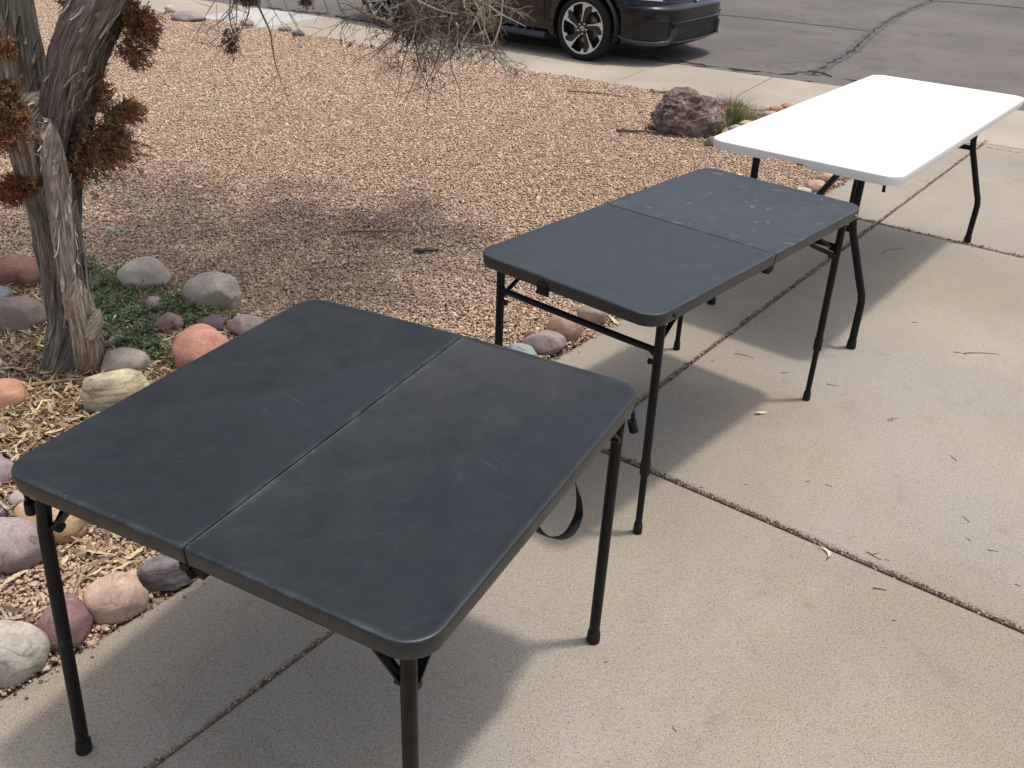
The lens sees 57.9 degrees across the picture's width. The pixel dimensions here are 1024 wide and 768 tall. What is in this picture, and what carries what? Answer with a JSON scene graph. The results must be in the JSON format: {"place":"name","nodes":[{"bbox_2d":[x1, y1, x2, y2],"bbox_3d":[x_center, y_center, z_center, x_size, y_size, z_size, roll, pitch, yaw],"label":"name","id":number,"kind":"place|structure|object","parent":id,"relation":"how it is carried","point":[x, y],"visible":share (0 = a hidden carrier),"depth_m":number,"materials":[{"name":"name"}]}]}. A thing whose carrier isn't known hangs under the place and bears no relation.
{"place":"outdoors","nodes":[
{"label":"outdoors","id":0,"kind":"place"},
{"bbox_2d":[203,8,321,27],"bbox_3d":[-2.910,-4.165,10.642,1.056,0.100,1.029,18,33,26],"label":"sidewalk patch","id":1,"kind":"object","parent":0,"point":[257,17],"visible":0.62,"depth_m":10.63,"materials":[{"name":"concrete"}]},
{"bbox_2d":[0,3,844,700],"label":"yard","id":2,"kind":"structure","parent":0,"point":[162,593],"depth_m":4.76,"materials":[{"name":"gravel"},{"name":"wood chip mulch"},{"name":"brown gravel"}]},
{"bbox_2d":[0,0,534,376],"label":"juniper tree","id":3,"kind":"object","parent":2,"relation":"on","point":[53,100],"visible":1,"depth_m":2.99,"materials":[{"name":"brown plant"}]},
{"bbox_2d":[650,86,726,138],"bbox_3d":[1.263,-1.913,6.609,0.540,0.404,0.401,2,30,0],"label":"boulder","id":4,"kind":"object","parent":2,"relation":"on","point":[677,111],"visible":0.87,"depth_m":6.46,"materials":[{"name":"stone"}]},
{"bbox_2d":[816,174,830,182],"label":"river stone","id":5,"kind":"object","parent":2,"relation":"on","point":[825,177],"visible":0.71,"depth_m":5.66,"materials":[{"name":"pink stone"}]},
{"bbox_2d":[0,0,851,696],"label":"gravel","id":6,"kind":"structure","parent":0,"point":[538,98],"depth_m":5.61,"materials":[{"name":"beige gravel"}]},
{"bbox_2d":[0,423,7,438],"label":"river stone","id":7,"kind":"object","parent":6,"relation":"on","point":[3,426],"visible":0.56,"depth_m":2.97,"materials":[{"name":"stone"}]},
{"bbox_2d":[0,504,8,516],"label":"river stone","id":8,"kind":"object","parent":6,"relation":"on","point":[4,512],"visible":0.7,"depth_m":2.62,"materials":[{"name":"stone"}]},
{"bbox_2d":[0,378,28,409],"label":"river stone","id":9,"kind":"object","parent":6,"relation":"on","point":[13,392],"visible":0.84,"depth_m":3.10,"materials":[{"name":"stone"}]},
{"bbox_2d":[0,254,40,288],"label":"river stone","id":10,"kind":"object","parent":6,"relation":"on","point":[22,271],"visible":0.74,"depth_m":3.96,"materials":[{"name":"red stone"}]},
{"bbox_2d":[0,517,41,573],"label":"river stone","id":11,"kind":"object","parent":6,"relation":"on","point":[19,547],"visible":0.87,"depth_m":2.41,"materials":[{"name":"stone"}]},
{"bbox_2d":[0,295,46,334],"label":"river stone","id":12,"kind":"object","parent":6,"relation":"on","point":[20,312],"visible":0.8,"depth_m":3.60,"materials":[{"name":"stone"}]},
{"bbox_2d":[0,620,49,688],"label":"river stone","id":13,"kind":"object","parent":6,"relation":"on","point":[24,650],"visible":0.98,"depth_m":2.10,"materials":[{"name":"beige stone"}]},
{"bbox_2d":[15,330,44,337],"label":"twig","id":14,"kind":"object","parent":6,"relation":"on","point":[22,335],"visible":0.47,"depth_m":3.56,"materials":[{"name":"brown wood"}]},
{"bbox_2d":[32,555,68,570],"bbox_3d":[-1.216,0.480,2.454,0.100,0.012,0.031,-22,37,-36],"label":"dry leaf","id":15,"kind":"object","parent":6,"relation":"on","point":[64,560],"visible":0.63,"depth_m":2.47,"materials":[{"name":"beige plant"}]},
{"bbox_2d":[14,498,88,544],"bbox_3d":[-1.282,0.380,2.569,0.209,0.123,0.137,8,30,10],"label":"river stone","id":16,"kind":"object","parent":6,"relation":"on","point":[76,527],"visible":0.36,"depth_m":2.53,"materials":[{"name":"beige stone"}]},
{"bbox_2d":[37,593,92,651],"bbox_3d":[-1.079,0.575,2.234,0.117,0.127,0.137,2,30,0],"label":"river stone","id":17,"kind":"object","parent":6,"relation":"on","point":[80,616],"visible":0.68,"depth_m":2.20,"materials":[{"name":"pink stone"}]},
{"bbox_2d":[99,226,130,235],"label":"weed","id":18,"kind":"object","parent":6,"relation":"on","point":[113,229],"visible":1,"depth_m":4.59,"materials":[{"name":"green plant"}]},
{"bbox_2d":[109,335,121,347],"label":"river stone","id":19,"kind":"object","parent":6,"relation":"on","point":[113,339],"visible":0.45,"depth_m":3.53,"materials":[{"name":"grey stone"}]},
{"bbox_2d":[83,571,148,624],"bbox_3d":[-0.985,0.531,2.307,0.147,0.135,0.102,-9,32,-19],"label":"river stone","id":20,"kind":"object","parent":6,"relation":"on","point":[115,597],"visible":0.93,"depth_m":2.27,"materials":[{"name":"beige stone"}]},
{"bbox_2d":[82,368,149,412],"bbox_3d":[-1.337,0.030,3.135,0.219,0.185,0.136,-10,32,-21],"label":"river stone","id":21,"kind":"object","parent":6,"relation":"on","point":[103,391],"visible":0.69,"depth_m":3.07,"materials":[{"name":"beige stone"}]},
{"bbox_2d":[106,546,143,562],"bbox_3d":[-1.043,0.465,2.489,0.120,0.014,0.022,-19,36,-32],"label":"dry leaf","id":22,"kind":"object","parent":6,"relation":"on","point":[132,554],"visible":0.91,"depth_m":2.50,"materials":[{"name":"beige plant"}]},
{"bbox_2d":[117,256,171,292],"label":"river stone","id":23,"kind":"object","parent":6,"relation":"on","point":[150,271],"visible":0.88,"depth_m":3.97,"materials":[{"name":"grey stone"}]},
{"bbox_2d":[142,296,166,313],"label":"river stone","id":24,"kind":"object","parent":6,"relation":"on","point":[150,300],"visible":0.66,"depth_m":3.79,"materials":[{"name":"stone"}]},
{"bbox_2d":[137,554,192,590],"bbox_3d":[-0.897,0.491,2.409,0.141,0.110,0.086,-8,31,-17],"label":"river stone","id":25,"kind":"object","parent":6,"relation":"on","point":[160,572],"visible":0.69,"depth_m":2.37,"materials":[{"name":"grey stone"}]},
{"bbox_2d":[152,312,184,333],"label":"river stone","id":26,"kind":"object","parent":6,"relation":"on","point":[162,322],"visible":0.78,"depth_m":3.65,"materials":[{"name":"stone"}]},
{"bbox_2d":[164,5,175,12],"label":"river stone","id":27,"kind":"object","parent":6,"relation":"on","point":[169,9],"visible":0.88,"depth_m":10.63,"materials":[{"name":"beige stone"}]},
{"bbox_2d":[171,10,205,21],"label":"river stone","id":28,"kind":"object","parent":6,"relation":"on","point":[188,15],"visible":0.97,"depth_m":10.15,"materials":[{"name":"grey stone"}]},
{"bbox_2d":[172,323,228,368],"bbox_3d":[-1.143,-0.123,3.416,0.210,0.203,0.180,-11,32,-22],"label":"river stone","id":29,"kind":"object","parent":6,"relation":"on","point":[193,342],"visible":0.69,"depth_m":3.34,"materials":[{"name":"stone"}]},
{"bbox_2d":[183,271,241,312],"bbox_3d":[-1.247,-0.378,3.864,0.240,0.190,0.150,2,30,0],"label":"river stone","id":30,"kind":"object","parent":6,"relation":"on","point":[212,288],"visible":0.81,"depth_m":3.81,"materials":[{"name":"grey stone"}]},
{"bbox_2d":[200,314,226,330],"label":"river stone","id":31,"kind":"object","parent":6,"relation":"on","point":[217,322],"visible":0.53,"depth_m":3.66,"materials":[{"name":"stone"}]},
{"bbox_2d":[227,314,263,335],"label":"river stone","id":32,"kind":"object","parent":6,"relation":"on","point":[239,323],"visible":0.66,"depth_m":3.64,"materials":[{"name":"grey stone"}]},
{"bbox_2d":[240,19,253,26],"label":"river stone","id":33,"kind":"object","parent":6,"relation":"on","point":[248,22],"visible":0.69,"depth_m":10.02,"materials":[{"name":"pink stone"}]},
{"bbox_2d":[0,159,577,512],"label":"needle litter","id":34,"kind":"object","parent":6,"relation":"on","point":[218,258],"visible":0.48,"depth_m":4.15,"materials":[{"name":"brown plant"}]},
{"bbox_2d":[291,29,304,35],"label":"river stone","id":35,"kind":"object","parent":6,"relation":"on","point":[294,32],"visible":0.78,"depth_m":9.57,"materials":[{"name":"grey stone"}]},
{"bbox_2d":[299,266,347,269],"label":"twig","id":36,"kind":"object","parent":6,"relation":"on","point":[320,267],"visible":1,"depth_m":4.25,"materials":[{"name":"brown wood"}]},
{"bbox_2d":[341,230,412,232],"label":"twig","id":37,"kind":"object","parent":6,"relation":"on","point":[372,231],"visible":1,"depth_m":4.68,"materials":[{"name":"brown wood"}]},
{"bbox_2d":[0,31,794,623],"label":"leaf litter","id":38,"kind":"object","parent":6,"relation":"on","point":[30,433],"visible":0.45,"depth_m":3.18,"materials":[{"name":"brown plant"}]},
{"bbox_2d":[0,285,12,297],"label":"river stone","id":39,"kind":"object","parent":38,"relation":"on","point":[5,291],"visible":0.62,"depth_m":3.84,"materials":[{"name":"grey stone"}]},
{"bbox_2d":[0,456,13,488],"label":"river stone","id":40,"kind":"object","parent":38,"relation":"on","point":[6,464],"visible":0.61,"depth_m":2.74,"materials":[{"name":"stone"}]},
{"bbox_2d":[8,490,24,507],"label":"river stone","id":41,"kind":"object","parent":38,"relation":"on","point":[16,497],"visible":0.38,"depth_m":2.65,"materials":[{"name":"grey stone"}]},
{"bbox_2d":[32,377,85,385],"bbox_3d":[-1.571,-0.012,3.246,0.201,0.013,0.015,-8,31,-16],"label":"twig","id":42,"kind":"object","parent":38,"relation":"on","point":[49,382],"visible":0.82,"depth_m":3.24,"materials":[{"name":"brown wood"}]},
{"bbox_2d":[99,347,151,372],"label":"river stone","id":43,"kind":"object","parent":38,"relation":"on","point":[124,358],"visible":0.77,"depth_m":3.33,"materials":[{"name":"grey stone"}]},
{"bbox_2d":[86,250,242,365],"bbox_3d":[-1.599,-0.353,3.805,1.064,0.110,0.687,17,33,25],"label":"weed","id":44,"kind":"object","parent":38,"relation":"on","point":[136,311],"visible":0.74,"depth_m":3.75,"materials":[{"name":"green plant"}]},
{"bbox_2d":[413,248,437,252],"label":"twig","id":45,"kind":"object","parent":6,"relation":"on","point":[416,250],"visible":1,"depth_m":4.45,"materials":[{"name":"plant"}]},
{"bbox_2d":[507,343,537,355],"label":"river stone","id":46,"kind":"object","parent":6,"relation":"on","point":[525,348],"visible":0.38,"depth_m":3.51,"materials":[{"name":"grey stone"}]},
{"bbox_2d":[525,331,534,336],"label":"river stone","id":47,"kind":"object","parent":6,"relation":"on","point":[529,333],"visible":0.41,"depth_m":3.71,"materials":[{"name":"stone"}]},
{"bbox_2d":[522,330,565,354],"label":"river stone","id":48,"kind":"object","parent":6,"relation":"on","point":[549,342],"visible":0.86,"depth_m":3.58,"materials":[{"name":"stone"}]},
{"bbox_2d":[547,313,582,340],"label":"river stone","id":49,"kind":"object","parent":6,"relation":"on","point":[568,330],"visible":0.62,"depth_m":3.68,"materials":[{"name":"brown stone"}]},
{"bbox_2d":[577,305,608,323],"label":"river stone","id":50,"kind":"object","parent":6,"relation":"on","point":[591,314],"visible":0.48,"depth_m":3.81,"materials":[{"name":"pink stone"}]},
{"bbox_2d":[568,90,626,96],"bbox_3d":[0.702,-2.385,7.601,0.501,0.014,0.038,10,31,14],"label":"twig","id":51,"kind":"object","parent":6,"relation":"on","point":[593,92],"visible":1,"depth_m":7.62,"materials":[{"name":"brown wood"}]},
{"bbox_2d":[616,129,665,133],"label":"twig","id":52,"kind":"object","parent":6,"relation":"on","point":[624,130],"visible":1,"depth_m":6.54,"materials":[{"name":"brown wood"}]},
{"bbox_2d":[643,119,655,130],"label":"dry grass tuft","id":53,"kind":"object","parent":6,"relation":"on","point":[648,125],"visible":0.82,"depth_m":6.67,"materials":[{"name":"beige plant"}]},
{"bbox_2d":[651,86,668,94],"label":"river stone","id":54,"kind":"object","parent":6,"relation":"on","point":[658,89],"visible":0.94,"depth_m":7.71,"materials":[{"name":"beige stone"}]},
{"bbox_2d":[704,136,713,146],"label":"river stone","id":55,"kind":"object","parent":6,"relation":"on","point":[709,141],"visible":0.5,"depth_m":6.29,"materials":[{"name":"grey stone"}]},
{"bbox_2d":[697,114,731,135],"bbox_3d":[1.402,-1.848,6.554,0.343,0.180,0.333,-21,37,-34],"label":"dry grass tuft","id":56,"kind":"object","parent":6,"relation":"on","point":[720,131],"visible":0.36,"depth_m":6.50,"materials":[{"name":"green plant"}]},
{"bbox_2d":[721,96,742,106],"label":"river stone","id":57,"kind":"object","parent":6,"relation":"on","point":[732,100],"visible":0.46,"depth_m":7.37,"materials":[{"name":"beige stone"}]},
{"bbox_2d":[729,124,741,129],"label":"river stone","id":58,"kind":"object","parent":6,"relation":"on","point":[733,126],"visible":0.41,"depth_m":6.68,"materials":[{"name":"white stone"}]},
{"bbox_2d":[712,89,763,126],"bbox_3d":[1.613,-2.035,6.809,0.483,0.265,0.433,2,30,0],"label":"grass tuft","id":59,"kind":"object","parent":6,"relation":"on","point":[733,115],"visible":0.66,"depth_m":6.79,"materials":[{"name":"green plant"}]},
{"bbox_2d":[737,120,751,124],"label":"river stone","id":60,"kind":"object","parent":6,"relation":"on","point":[744,122],"visible":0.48,"depth_m":6.80,"materials":[{"name":"beige stone"}]},
{"bbox_2d":[727,103,770,121],"bbox_3d":[1.761,-2.033,6.944,0.353,0.137,0.373,2,30,0],"label":"dry grass tuft","id":61,"kind":"object","parent":6,"relation":"on","point":[750,115],"visible":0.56,"depth_m":6.95,"materials":[{"name":"beige plant"}]},
{"bbox_2d":[747,104,766,110],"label":"river stone","id":62,"kind":"object","parent":6,"relation":"on","point":[759,108],"visible":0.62,"depth_m":7.28,"materials":[{"name":"grey stone"}]},
{"bbox_2d":[761,110,775,116],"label":"river stone","id":63,"kind":"object","parent":6,"relation":"on","point":[770,112],"visible":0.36,"depth_m":7.08,"materials":[{"name":"pink stone"}]},
{"bbox_2d":[769,105,782,111],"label":"river stone","id":64,"kind":"object","parent":6,"relation":"on","point":[776,108],"visible":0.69,"depth_m":7.25,"materials":[{"name":"pink stone"}]},
{"bbox_2d":[797,187,811,192],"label":"river stone","id":65,"kind":"object","parent":6,"relation":"on","point":[805,189],"visible":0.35,"depth_m":5.43,"materials":[{"name":"white stone"}]},
{"bbox_2d":[805,180,824,192],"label":"river stone","id":66,"kind":"object","parent":6,"relation":"on","point":[814,185],"visible":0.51,"depth_m":5.48,"materials":[{"name":"pink stone"}]},
{"bbox_2d":[823,172,846,180],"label":"river stone","id":67,"kind":"object","parent":6,"relation":"on","point":[841,178],"visible":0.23,"depth_m":5.72,"materials":[{"name":"beige stone"}]},
{"bbox_2d":[0,141,1023,767],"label":"driveway","id":68,"kind":"structure","parent":0,"point":[732,639],"depth_m":2.43,"materials":[{"name":"concrete"}]},
{"bbox_2d":[11,300,638,767],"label":"folding table","id":69,"kind":"object","parent":68,"relation":"on","point":[389,490],"visible":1,"depth_m":1.66,"materials":[{"name":"black plastic"}]},
{"bbox_2d":[0,140,1023,767],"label":"joint debris","id":70,"kind":"object","parent":68,"relation":"on","point":[698,356],"visible":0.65,"depth_m":2.87,"materials":[{"name":"leaf"},{"name":"bark"},{"name":"twig bark"}]},
{"bbox_2d":[483,168,858,534],"bbox_3d":[0.516,-0.166,2.989,0.613,0.716,1.224,25,37,35],"label":"folding table","id":71,"kind":"object","parent":68,"relation":"on","point":[659,256],"visible":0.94,"depth_m":2.68,"materials":[{"name":"black plastic"}]},
{"bbox_2d":[602,452,1022,633],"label":"joint bed","id":72,"kind":"object","parent":68,"relation":"attached to","point":[829,550],"depth_m":2.64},
{"bbox_2d":[707,75,1023,349],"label":"folding table","id":73,"kind":"object","parent":68,"relation":"on","point":[884,130],"visible":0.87,"depth_m":3.85,"materials":[{"name":"white plastic"}]},
{"bbox_2d":[134,0,1023,149],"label":"sidewalk","id":74,"kind":"structure","parent":0,"point":[1007,131],"depth_m":8.51,"materials":[{"name":"concrete"}]},
{"bbox_2d":[278,26,291,31],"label":"river stone","id":75,"kind":"object","parent":74,"relation":"on","point":[282,29],"visible":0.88,"depth_m":9.80,"materials":[{"name":"grey stone"}]},
{"bbox_2d":[781,103,793,108],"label":"river stone","id":76,"kind":"object","parent":74,"relation":"on","point":[785,105],"visible":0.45,"depth_m":7.31,"materials":[{"name":"pink stone"}]},
{"bbox_2d":[203,0,1023,110],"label":"street","id":77,"kind":"structure","parent":0,"point":[970,44],"depth_m":10.36,"materials":[{"name":"grey asphalt"}]},
{"bbox_2d":[268,7,416,27],"bbox_3d":[-1.997,-4.293,10.831,2.583,0.001,0.204,19,34,27],"label":"street crack","id":78,"kind":"object","parent":77,"relation":"on","point":[342,17],"visible":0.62,"depth_m":11.02,"materials":[{"name":"black asphalt"}]},
{"bbox_2d":[362,0,720,60],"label":"parked car","id":79,"kind":"object","parent":77,"relation":"on","point":[585,30],"visible":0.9,"depth_m":8.76,"materials":[{"name":"black paint"}]},
{"bbox_2d":[647,57,812,73],"bbox_3d":[2.063,-3.044,8.880,1.590,0.001,0.330,9,30,13],"label":"street crack","id":80,"kind":"object","parent":77,"relation":"on","point":[734,68],"visible":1,"depth_m":8.79,"materials":[{"name":"black asphalt"}]},
{"bbox_2d":[693,66,811,81],"bbox_3d":[2.872,-2.626,8.193,3.617,0.001,0.246,18,33,26],"label":"street crack","id":81,"kind":"object","parent":77,"relation":"on","point":[739,72],"visible":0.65,"depth_m":8.67,"materials":[{"name":"black asphalt"}]},
{"bbox_2d":[719,14,867,30],"bbox_3d":[3.264,-4.584,11.660,2.394,0.001,0.131,19,34,27],"label":"tar seam","id":82,"kind":"object","parent":77,"relation":"on","point":[790,21],"visible":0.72,"depth_m":11.58,"materials":[{"name":"black asphalt"}]},
{"bbox_2d":[816,71,857,80],"bbox_3d":[3.064,-2.833,8.567,0.147,0.001,0.667,-22,38,-36],"label":"street crack","id":83,"kind":"object","parent":77,"relation":"on","point":[824,73],"visible":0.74,"depth_m":8.68,"materials":[{"name":"black asphalt"}]},
{"bbox_2d":[805,0,937,75],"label":"tar seam","id":84,"kind":"object","parent":77,"relation":"on","point":[831,64],"visible":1,"depth_m":10.47,"materials":[{"name":"grey asphalt"}]},
{"bbox_2d":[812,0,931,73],"bbox_3d":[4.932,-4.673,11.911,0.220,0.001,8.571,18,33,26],"label":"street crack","id":85,"kind":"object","parent":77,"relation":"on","point":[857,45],"visible":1,"depth_m":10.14,"materials":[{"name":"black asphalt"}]},
{"bbox_2d":[926,0,1023,7],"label":"tar seam","id":86,"kind":"object","parent":77,"relation":"on","point":[975,3],"visible":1,"depth_m":13.75,"materials":[{"name":"black asphalt"}]}
]}

